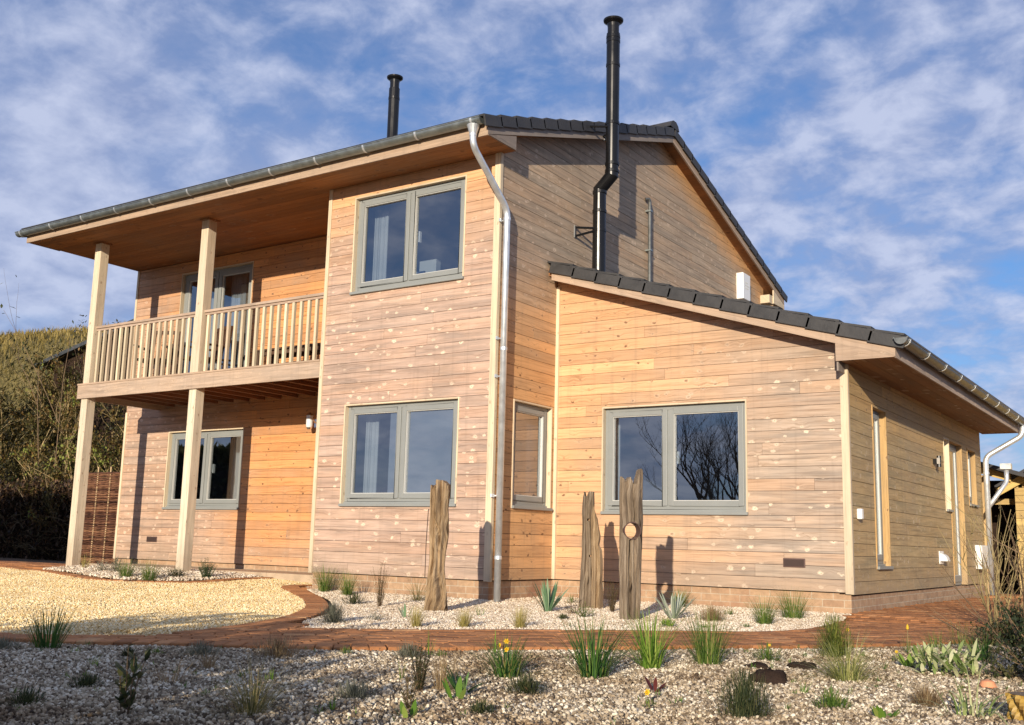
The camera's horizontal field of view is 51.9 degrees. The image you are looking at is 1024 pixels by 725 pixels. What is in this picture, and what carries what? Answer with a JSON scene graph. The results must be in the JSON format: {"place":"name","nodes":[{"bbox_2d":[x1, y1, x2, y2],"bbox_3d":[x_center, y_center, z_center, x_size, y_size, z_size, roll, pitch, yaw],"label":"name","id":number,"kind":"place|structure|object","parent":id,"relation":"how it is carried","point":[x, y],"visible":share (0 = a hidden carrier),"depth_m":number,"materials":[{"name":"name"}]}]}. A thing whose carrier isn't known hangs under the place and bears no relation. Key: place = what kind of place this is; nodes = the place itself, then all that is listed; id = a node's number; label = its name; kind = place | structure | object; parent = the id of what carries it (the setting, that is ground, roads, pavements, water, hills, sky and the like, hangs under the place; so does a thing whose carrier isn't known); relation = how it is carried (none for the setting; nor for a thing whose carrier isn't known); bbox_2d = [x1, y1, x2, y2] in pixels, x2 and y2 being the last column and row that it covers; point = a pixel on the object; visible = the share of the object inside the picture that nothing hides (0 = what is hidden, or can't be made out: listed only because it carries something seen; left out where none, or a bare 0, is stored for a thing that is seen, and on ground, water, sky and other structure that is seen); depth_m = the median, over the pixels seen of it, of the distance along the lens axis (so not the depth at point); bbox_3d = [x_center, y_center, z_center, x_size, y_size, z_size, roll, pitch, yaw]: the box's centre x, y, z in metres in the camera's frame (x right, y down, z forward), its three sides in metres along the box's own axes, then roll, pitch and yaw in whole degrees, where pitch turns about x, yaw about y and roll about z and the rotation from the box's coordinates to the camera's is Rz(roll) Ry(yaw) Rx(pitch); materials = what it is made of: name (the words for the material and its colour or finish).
{"place":"outdoors","nodes":[
{"label":"outdoors","id":0,"kind":"place"},
{"bbox_2d":[0,331,1019,611],"bbox_3d":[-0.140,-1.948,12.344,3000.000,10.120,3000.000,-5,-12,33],"label":"ground","id":1,"kind":"structure","parent":0,"point":[18,375],"depth_m":32.58,"materials":[{"name":"soil"}]},
{"bbox_2d":[0,386,78,459],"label":"thicket shrub","id":2,"kind":"object","parent":1,"relation":"on","point":[14,412],"visible":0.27,"depth_m":28.24,"materials":[{"name":"green plant"}]},
{"bbox_2d":[0,344,106,478],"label":"thicket shrub","id":3,"kind":"object","parent":1,"relation":"on","point":[34,429],"visible":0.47,"depth_m":26.49,"materials":[{"name":"green plant"}]},
{"bbox_2d":[0,360,109,481],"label":"thicket shrub","id":4,"kind":"object","parent":1,"relation":"on","point":[2,434],"visible":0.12,"depth_m":24.86,"materials":[{"name":"green plant"}]},
{"bbox_2d":[0,274,109,481],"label":"tall weed","id":5,"kind":"object","parent":1,"relation":"on","point":[41,367],"visible":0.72,"depth_m":23.18,"materials":[{"name":"brown plant"}]},
{"bbox_2d":[0,402,122,501],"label":"thicket shrub","id":6,"kind":"object","parent":1,"relation":"on","point":[8,464],"visible":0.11,"depth_m":22.81,"materials":[{"name":"green plant"}]},
{"bbox_2d":[0,320,125,474],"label":"hill grass","id":7,"kind":"structure","parent":1,"relation":"on","point":[39,334],"depth_m":35.12,"materials":[{"name":"plant"}]},
{"bbox_2d":[9,315,118,441],"bbox_3d":[-12.656,0.601,29.748,6.167,4.385,4.315,-4,-11,28],"label":"thicket shrub","id":8,"kind":"object","parent":1,"relation":"on","point":[47,402],"visible":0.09,"depth_m":28.11,"materials":[{"name":"green plant"}]},
{"bbox_2d":[3,418,124,482],"bbox_3d":[-9.944,2.608,25.144,5.680,3.816,5.248,0,-10,9],"label":"thicket shrub","id":9,"kind":"object","parent":1,"relation":"on","point":[72,464],"visible":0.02,"depth_m":25.12,"materials":[{"name":"green plant"}]},
{"bbox_2d":[0,474,128,561],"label":"fence","id":10,"kind":"object","parent":1,"relation":"on","point":[20,537],"visible":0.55,"depth_m":20.67,"materials":[{"name":"brown plant"}]},
{"bbox_2d":[11,400,118,532],"bbox_3d":[-8.826,2.468,22.111,3.020,3.292,4.317,7,-11,-30],"label":"thicket shrub","id":11,"kind":"object","parent":1,"relation":"on","point":[44,491],"visible":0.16,"depth_m":20.72,"materials":[{"name":"green plant"}]},
{"bbox_2d":[23,379,126,492],"bbox_3d":[-7.209,2.188,23.183,4.315,4.319,6.167,-3,-11,25],"label":"thicket shrub","id":12,"kind":"object","parent":1,"relation":"on","point":[71,453],"visible":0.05,"depth_m":21.68,"materials":[{"name":"green plant"}]},
{"bbox_2d":[35,319,133,476],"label":"dark shed","id":13,"kind":"structure","parent":1,"relation":"on","point":[97,423],"depth_m":27.68,"materials":[{"name":"wood"}]},
{"bbox_2d":[74,421,120,519],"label":"thicket shrub","id":14,"kind":"object","parent":1,"relation":"on","point":[94,440],"visible":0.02,"depth_m":21.39,"materials":[{"name":"green plant"}]},
{"bbox_2d":[80,467,119,562],"bbox_3d":[-7.286,2.783,18.630,1.106,1.870,0.070,-5,-12,33],"label":"willow hurdle","id":15,"kind":"object","parent":1,"relation":"on","point":[108,524],"visible":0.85,"depth_m":18.62,"materials":[{"name":"beige"}]},
{"bbox_2d":[43,564,261,580],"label":"white gravel","id":16,"kind":"structure","parent":1,"relation":"on","point":[194,575],"depth_m":14.14,"materials":[{"name":"gravel"}]},
{"bbox_2d":[95,558,141,577],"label":"grass tuft","id":17,"kind":"object","parent":16,"relation":"on","point":[129,574],"visible":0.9,"depth_m":13.44,"materials":[{"name":"green plant"}]},
{"bbox_2d":[108,557,166,579],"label":"grass tuft","id":18,"kind":"object","parent":16,"relation":"on","point":[147,575],"visible":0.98,"depth_m":13.31,"materials":[{"name":"green plant"}]},
{"bbox_2d":[198,557,216,576],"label":"euphorbia plant","id":19,"kind":"object","parent":16,"relation":"on","point":[206,571],"visible":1,"depth_m":13.76,"materials":[{"name":"green plant"}]},
{"bbox_2d":[0,567,311,635],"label":"yellow gravel","id":20,"kind":"structure","parent":1,"relation":"on","point":[106,607],"depth_m":9.88,"materials":[{"name":"gravel"}]},
{"bbox_2d":[87,563,312,582],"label":"stone terrace","id":21,"kind":"structure","parent":1,"relation":"on","point":[296,576],"depth_m":14.68,"materials":[{"name":"stone"}]},
{"bbox_2d":[327,571,363,595],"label":"grass tuft","id":22,"kind":"object","parent":1,"relation":"on","point":[347,589],"visible":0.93,"depth_m":12.12,"materials":[{"name":"green plant"}]},
{"bbox_2d":[387,568,450,603],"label":"arching sedge","id":23,"kind":"object","parent":1,"relation":"on","point":[418,596],"visible":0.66,"depth_m":11.31,"materials":[{"name":"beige plant"}]},
{"bbox_2d":[0,641,1023,724],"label":"grey gravel","id":24,"kind":"structure","parent":1,"relation":"on","point":[87,705],"depth_m":4.68,"materials":[{"name":"gravel"}]},
{"bbox_2d":[0,634,27,649],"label":"lavender plant","id":25,"kind":"object","parent":24,"relation":"on","point":[3,643],"visible":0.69,"depth_m":5.74,"materials":[{"name":"green plant"}]},
{"bbox_2d":[0,684,48,705],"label":"shrub","id":26,"kind":"object","parent":24,"relation":"on","point":[27,696],"visible":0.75,"depth_m":3.97,"materials":[{"name":"green plant"}]},
{"bbox_2d":[10,601,83,648],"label":"grass clump","id":27,"kind":"object","parent":24,"relation":"on","point":[44,642],"visible":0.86,"depth_m":5.79,"materials":[{"name":"green plant"}]},
{"bbox_2d":[65,672,104,687],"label":"shrub","id":28,"kind":"object","parent":24,"relation":"on","point":[88,680],"visible":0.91,"depth_m":4.49,"materials":[{"name":"green plant"}]},
{"bbox_2d":[111,644,150,714],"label":"dark leafy stalk","id":29,"kind":"object","parent":24,"relation":"on","point":[127,678],"visible":1,"depth_m":3.81,"materials":[{"name":"green plant"}]},
{"bbox_2d":[150,659,202,682],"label":"dry grass tuft","id":30,"kind":"object","parent":24,"relation":"on","point":[165,677],"visible":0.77,"depth_m":4.63,"materials":[{"name":"beige plant"}]},
{"bbox_2d":[179,637,223,656],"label":"lavender plant","id":31,"kind":"object","parent":24,"relation":"on","point":[200,648],"visible":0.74,"depth_m":5.73,"materials":[{"name":"green plant"}]},
{"bbox_2d":[182,649,226,668],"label":"dry grass tuft","id":32,"kind":"object","parent":24,"relation":"on","point":[206,664],"visible":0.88,"depth_m":5.25,"materials":[{"name":"brown plant"}]},
{"bbox_2d":[118,654,366,723],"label":"sprawling sedge","id":33,"kind":"object","parent":24,"relation":"on","point":[251,706],"visible":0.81,"depth_m":3.87,"materials":[{"name":"green plant"}]},
{"bbox_2d":[245,631,315,659],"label":"lavender plant","id":34,"kind":"object","parent":24,"relation":"on","point":[278,650],"visible":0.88,"depth_m":5.76,"materials":[{"name":"green plant"}]},
{"bbox_2d":[327,677,382,699],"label":"lavender plant","id":35,"kind":"object","parent":24,"relation":"on","point":[354,691],"visible":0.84,"depth_m":4.33,"materials":[{"name":"green plant"}]},
{"bbox_2d":[395,699,417,717],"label":"young shoot","id":36,"kind":"object","parent":24,"relation":"on","point":[413,711],"visible":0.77,"depth_m":3.91,"materials":[{"name":"green plant"}]},
{"bbox_2d":[400,669,418,708],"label":"dark leafy stalk","id":37,"kind":"object","parent":24,"relation":"on","point":[410,698],"visible":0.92,"depth_m":4.08,"materials":[{"name":"brown plant"}]},
{"bbox_2d":[393,641,427,658],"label":"lavender plant","id":38,"kind":"object","parent":24,"relation":"on","point":[405,652],"visible":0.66,"depth_m":5.92,"materials":[{"name":"green plant"}]},
{"bbox_2d":[408,639,433,690],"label":"upright heather","id":39,"kind":"object","parent":24,"relation":"on","point":[421,681],"visible":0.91,"depth_m":4.62,"materials":[{"name":"brown plant"}]},
{"bbox_2d":[407,648,479,689],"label":"dry grass tuft","id":40,"kind":"object","parent":24,"relation":"on","point":[439,684],"visible":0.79,"depth_m":4.64,"materials":[{"name":"beige plant"}]},
{"bbox_2d":[442,675,470,698],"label":"young shoot","id":41,"kind":"object","parent":24,"relation":"on","point":[459,692],"visible":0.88,"depth_m":4.41,"materials":[{"name":"green plant"}]},
{"bbox_2d":[443,665,484,692],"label":"rosette plant","id":42,"kind":"object","parent":24,"relation":"on","point":[452,681],"visible":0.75,"depth_m":4.59,"materials":[{"name":"green plant"}]},
{"bbox_2d":[465,699,497,713],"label":"shrub","id":43,"kind":"object","parent":24,"relation":"on","point":[481,707],"visible":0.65,"depth_m":4.02,"materials":[{"name":"green plant"}]},
{"bbox_2d":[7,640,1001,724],"bbox_3d":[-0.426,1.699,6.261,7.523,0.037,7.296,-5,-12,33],"label":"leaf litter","id":44,"kind":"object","parent":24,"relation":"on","point":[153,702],"visible":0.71,"depth_m":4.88,"materials":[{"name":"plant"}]},
{"bbox_2d":[11,640,1021,724],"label":"weeds","id":45,"kind":"object","parent":24,"relation":"on","point":[789,661],"visible":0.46,"depth_m":4.94,"materials":[{"name":"green plant"}]},
{"bbox_2d":[455,629,584,677],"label":"daffodil clump","id":46,"kind":"object","parent":24,"relation":"on","point":[508,667],"visible":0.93,"depth_m":5.20,"materials":[{"name":"green plant"}]},
{"bbox_2d":[500,669,549,694],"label":"lavender plant","id":47,"kind":"object","parent":24,"relation":"on","point":[527,683],"visible":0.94,"depth_m":4.68,"materials":[{"name":"green plant"}]},
{"bbox_2d":[533,608,643,678],"bbox_3d":[0.411,1.421,5.378,0.749,0.365,0.869,3,-10,-7],"label":"iris clump","id":48,"kind":"object","parent":24,"relation":"on","point":[593,665],"visible":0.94,"depth_m":5.29,"materials":[{"name":"green plant"}]},
{"bbox_2d":[596,605,696,668],"bbox_3d":[0.720,1.510,5.837,0.626,0.359,0.767,6,-11,-24],"label":"iris clump","id":49,"kind":"object","parent":24,"relation":"on","point":[649,652],"visible":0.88,"depth_m":5.74,"materials":[{"name":"green plant"}]},
{"bbox_2d":[648,606,756,664],"bbox_3d":[1.072,1.543,6.014,0.806,0.372,0.700,7,-11,-28],"label":"grass tuft","id":50,"kind":"object","parent":24,"relation":"on","point":[705,655],"visible":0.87,"depth_m":5.95,"materials":[{"name":"green plant"}]},
{"bbox_2d":[709,663,780,718],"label":"green heather","id":51,"kind":"object","parent":24,"relation":"on","point":[745,704],"visible":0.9,"depth_m":4.06,"materials":[{"name":"green plant"}]},
{"bbox_2d":[746,640,789,661],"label":"ground cover plant","id":52,"kind":"object","parent":24,"relation":"on","point":[768,655],"visible":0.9,"depth_m":6.36,"materials":[{"name":"green plant"}]},
{"bbox_2d":[750,667,787,684],"bbox_3d":[1.281,1.559,5.244,0.205,0.086,0.157,-5,-12,33],"label":"soil clod","id":53,"kind":"object","parent":24,"relation":"on","point":[778,675],"visible":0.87,"depth_m":5.21,"materials":[{"name":"soil"}]},
{"bbox_2d":[786,661,816,669],"bbox_3d":[1.640,1.702,5.921,0.187,0.049,0.136,-5,-12,33],"label":"soil clod","id":54,"kind":"object","parent":24,"relation":"on","point":[803,665],"visible":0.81,"depth_m":5.89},
{"bbox_2d":[808,685,853,709],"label":"shrub","id":55,"kind":"object","parent":24,"relation":"on","point":[831,701],"visible":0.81,"depth_m":4.38,"materials":[{"name":"green plant"}]},
{"bbox_2d":[756,617,917,688],"bbox_3d":[1.699,1.615,5.429,1.143,0.762,1.034,-6,-12,39],"label":"sprawling sedge","id":56,"kind":"object","parent":24,"relation":"on","point":[847,670],"visible":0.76,"depth_m":5.34,"materials":[{"name":"green plant"}]},
{"bbox_2d":[806,612,870,657],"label":"grass tuft","id":57,"kind":"object","parent":24,"relation":"on","point":[833,631],"visible":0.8,"depth_m":6.64,"materials":[{"name":"green plant"}]},
{"bbox_2d":[866,705,900,719],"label":"rosette plant","id":58,"kind":"object","parent":24,"relation":"on","point":[877,711],"visible":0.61,"depth_m":4.08,"materials":[{"name":"green plant"}]},
{"bbox_2d":[892,652,915,666],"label":"rosette plant","id":59,"kind":"object","parent":24,"relation":"on","point":[910,659],"visible":0.88,"depth_m":6.21,"materials":[{"name":"green plant"}]},
{"bbox_2d":[906,684,950,706],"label":"lavender plant","id":60,"kind":"object","parent":24,"relation":"on","point":[926,695],"visible":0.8,"depth_m":4.54,"materials":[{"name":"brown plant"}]},
{"bbox_2d":[910,639,988,677],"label":"variegated clump","id":61,"kind":"object","parent":24,"relation":"on","point":[934,656],"visible":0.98,"depth_m":5.72,"materials":[{"name":"green plant"}]},
{"bbox_2d":[904,663,1017,724],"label":"variegated iris","id":62,"kind":"object","parent":24,"relation":"on","point":[979,713],"visible":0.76,"depth_m":4.29,"materials":[{"name":"green plant"}]},
{"bbox_2d":[942,618,992,645],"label":"grass tuft","id":63,"kind":"object","parent":24,"relation":"on","point":[958,637],"visible":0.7,"depth_m":7.57,"materials":[{"name":"green plant"}]},
{"bbox_2d":[915,515,1023,656],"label":"bare shrub","id":64,"kind":"object","parent":24,"relation":"on","point":[1022,590],"visible":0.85,"depth_m":6.67,"materials":[{"name":"brown plant"}]},
{"bbox_2d":[954,632,1009,660],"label":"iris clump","id":65,"kind":"object","parent":24,"relation":"on","point":[979,647],"visible":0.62,"depth_m":6.54,"materials":[{"name":"green plant"}]},
{"bbox_2d":[15,15,1023,613],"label":"timber house","id":66,"kind":"structure","parent":1,"relation":"on","point":[527,333],"depth_m":13.06,"materials":[{"name":"brown"}]},
{"bbox_2d":[131,331,180,377],"bbox_3d":[-5.680,-0.067,16.851,0.510,1.000,0.670,1,-10,5],"label":"garden chair","id":67,"kind":"object","parent":66,"relation":"on","point":[161,352],"visible":0.23,"depth_m":17.05,"materials":[{"name":"wood"}]},
{"bbox_2d":[162,428,244,509],"bbox_3d":[-4.890,1.713,16.829,1.804,1.269,0.194,-5,-12,33],"label":"window","id":68,"kind":"structure","parent":66,"relation":"in","point":[169,501],"depth_m":16.83,"materials":[{"name":"grey"}]},
{"bbox_2d":[177,326,233,373],"bbox_3d":[-4.826,-0.100,16.529,0.670,1.000,0.510,10,-13,-41],"label":"garden chair","id":69,"kind":"object","parent":66,"relation":"on","point":[217,343],"visible":0.29,"depth_m":16.60,"materials":[{"name":"wood"}]},
{"bbox_2d":[179,261,253,372],"bbox_3d":[-4.844,-0.536,17.219,1.740,2.064,0.138,-5,-12,33],"label":"balcony door","id":70,"kind":"structure","parent":66,"relation":"in","point":[220,273],"depth_m":17.31,"materials":[{"name":"grey"}]},
{"bbox_2d":[256,343,320,365],"bbox_3d":[-3.046,0.007,15.232,1.600,0.440,0.396,-5,-12,33],"label":"garden bench","id":71,"kind":"object","parent":66,"relation":"on","point":[295,351],"visible":0.18,"depth_m":15.35,"materials":[{"name":"wood"}]},
{"bbox_2d":[338,397,459,506],"bbox_3d":[-1.329,1.096,12.655,1.794,1.264,0.194,-5,-12,33],"label":"window","id":72,"kind":"structure","parent":66,"relation":"in","point":[399,498],"depth_m":12.68,"materials":[{"name":"grey"}]},
{"bbox_2d":[349,175,466,294],"bbox_3d":[-1.262,-1.549,13.108,1.794,1.294,0.194,-5,-12,33],"label":"window","id":73,"kind":"structure","parent":66,"relation":"in","point":[412,194],"depth_m":13.12,"materials":[{"name":"grey"}]},
{"bbox_2d":[510,399,552,510],"bbox_3d":[0.202,1.116,12.540,0.164,1.264,0.864,-5,-12,33],"label":"window","id":74,"kind":"structure","parent":66,"relation":"in","point":[542,501],"depth_m":12.76,"materials":[{"name":"grey"}]},
{"bbox_2d":[600,399,748,514],"bbox_3d":[1.865,1.110,12.110,1.824,1.274,0.194,-5,-12,33],"label":"window","id":75,"kind":"structure","parent":66,"relation":"in","point":[669,504],"depth_m":12.10,"materials":[{"name":"grey"}]},
{"bbox_2d":[871,405,893,569],"bbox_3d":[4.127,1.415,11.907,0.164,1.811,0.589,-5,-12,33],"label":"window","id":76,"kind":"structure","parent":66,"relation":"in","point":[879,428],"depth_m":12.06,"materials":[{"name":"grey"}]},
{"bbox_2d":[949,440,967,585],"bbox_3d":[6.397,2.180,15.255,0.138,2.054,0.890,-5,-12,33],"label":"entrance door","id":77,"kind":"structure","parent":66,"relation":"in","point":[955,449],"depth_m":15.51,"materials":[{"name":"grey"}]},
{"bbox_2d":[967,448,979,507],"bbox_3d":[7.071,1.790,16.300,0.164,0.880,0.624,-5,-12,33],"label":"window","id":78,"kind":"structure","parent":66,"relation":"in","point":[971,463],"depth_m":16.49,"materials":[{"name":"grey"}]},
{"bbox_2d":[302,586,850,631],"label":"white gravel","id":79,"kind":"structure","parent":1,"relation":"on","point":[495,615],"depth_m":9.60,"materials":[{"name":"gravel"}]},
{"bbox_2d":[306,562,348,594],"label":"grass tuft","id":80,"kind":"object","parent":79,"relation":"on","point":[323,584],"visible":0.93,"depth_m":12.61,"materials":[{"name":"green plant"}]},
{"bbox_2d":[314,598,352,622],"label":"lavender plant","id":81,"kind":"object","parent":79,"relation":"on","point":[334,614],"visible":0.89,"depth_m":8.24,"materials":[{"name":"green plant"}]},
{"bbox_2d":[370,561,389,606],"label":"upright heather","id":82,"kind":"object","parent":79,"relation":"on","point":[379,600],"visible":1,"depth_m":10.37,"materials":[{"name":"brown plant"}]},
{"bbox_2d":[402,606,429,626],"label":"feather grass","id":83,"kind":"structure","parent":79,"relation":"on","point":[417,619],"depth_m":8.01,"materials":[{"name":"beige plant"}]},
{"bbox_2d":[423,479,450,610],"bbox_3d":[-0.729,1.844,10.121,0.282,1.417,0.278,9,-12,-36],"label":"driftwood post","id":84,"kind":"object","parent":79,"relation":"on","point":[436,597],"visible":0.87,"depth_m":10.07,"materials":[{"name":"wood"}]},
{"bbox_2d":[450,607,475,626],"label":"feather grass","id":85,"kind":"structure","parent":79,"relation":"on","point":[465,623],"depth_m":8.11,"materials":[{"name":"beige plant"}]},
{"bbox_2d":[507,603,533,627],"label":"feather grass","id":86,"kind":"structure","parent":79,"relation":"on","point":[519,622],"depth_m":8.16,"materials":[{"name":"beige plant"}]},
{"bbox_2d":[528,578,569,611],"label":"hosta like plant","id":87,"kind":"object","parent":79,"relation":"on","point":[548,603],"visible":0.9,"depth_m":10.13,"materials":[{"name":"green plant"}]},
{"bbox_2d":[579,491,602,608],"bbox_3d":[0.817,2.037,10.997,0.321,1.370,0.220,-14,-18,57],"label":"driftwood post","id":88,"kind":"object","parent":79,"relation":"on","point":[591,586],"visible":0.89,"depth_m":10.94,"materials":[{"name":"wood"}]},
{"bbox_2d":[602,579,618,611],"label":"upright heather","id":89,"kind":"object","parent":79,"relation":"on","point":[612,606],"visible":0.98,"depth_m":10.34,"materials":[{"name":"brown plant"}]},
{"bbox_2d":[619,469,642,619],"bbox_3d":[1.067,1.709,9.455,0.225,1.510,0.156,2,-10,-5],"label":"driftwood post","id":90,"kind":"object","parent":79,"relation":"on","point":[631,512],"visible":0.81,"depth_m":9.42,"materials":[{"name":"brown"}]},
{"bbox_2d":[653,592,695,618],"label":"lambs ear plant","id":91,"kind":"object","parent":79,"relation":"on","point":[676,607],"visible":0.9,"depth_m":9.53,"materials":[{"name":"plant"}]},
{"bbox_2d":[694,602,726,620],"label":"lavender plant","id":92,"kind":"object","parent":79,"relation":"on","point":[711,611],"visible":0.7,"depth_m":9.48,"materials":[{"name":"green plant"}]},
{"bbox_2d":[733,593,800,624],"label":"grass tuft","id":93,"kind":"object","parent":79,"relation":"on","point":[763,619],"visible":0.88,"depth_m":9.31,"materials":[{"name":"green plant"}]},
{"bbox_2d":[747,583,836,618],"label":"grass tuft","id":94,"kind":"object","parent":79,"relation":"on","point":[788,611],"visible":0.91,"depth_m":10.07,"materials":[{"name":"green plant"}]},
{"bbox_2d":[932,482,1023,626],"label":"bare shrub","id":95,"kind":"object","parent":1,"relation":"on","point":[996,598],"visible":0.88,"depth_m":9.41,"materials":[{"name":"brown plant"}]},
{"bbox_2d":[961,462,1023,594],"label":"timber annex","id":96,"kind":"object","parent":1,"relation":"on","point":[1006,502],"visible":0.24,"depth_m":19.54,"materials":[{"name":"timber"}]},
{"bbox_2d":[970,596,1022,646],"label":"dark bush","id":97,"kind":"object","parent":1,"relation":"on","point":[1006,630],"visible":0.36,"depth_m":7.73,"materials":[{"name":"green plant"}]},
{"bbox_2d":[977,601,1023,679],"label":"dark bush","id":98,"kind":"object","parent":1,"relation":"on","point":[1015,666],"visible":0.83,"depth_m":5.66,"materials":[{"name":"green plant"}]},
{"bbox_2d":[1005,691,1023,720],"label":"golden stump","id":99,"kind":"object","parent":1,"relation":"on","point":[1016,705],"visible":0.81,"depth_m":4.20,"materials":[{"name":"gold wood"}]},
{"bbox_2d":[0,560,1022,650],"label":"brick path","id":100,"kind":"structure","parent":0,"point":[886,623],"depth_m":7.57,"materials":[{"name":"brick"}]},
{"bbox_2d":[0,0,1023,480],"label":"sky","id":101,"kind":"structure","parent":0,"point":[870,153],"materials":[{"name":"blue"}]},
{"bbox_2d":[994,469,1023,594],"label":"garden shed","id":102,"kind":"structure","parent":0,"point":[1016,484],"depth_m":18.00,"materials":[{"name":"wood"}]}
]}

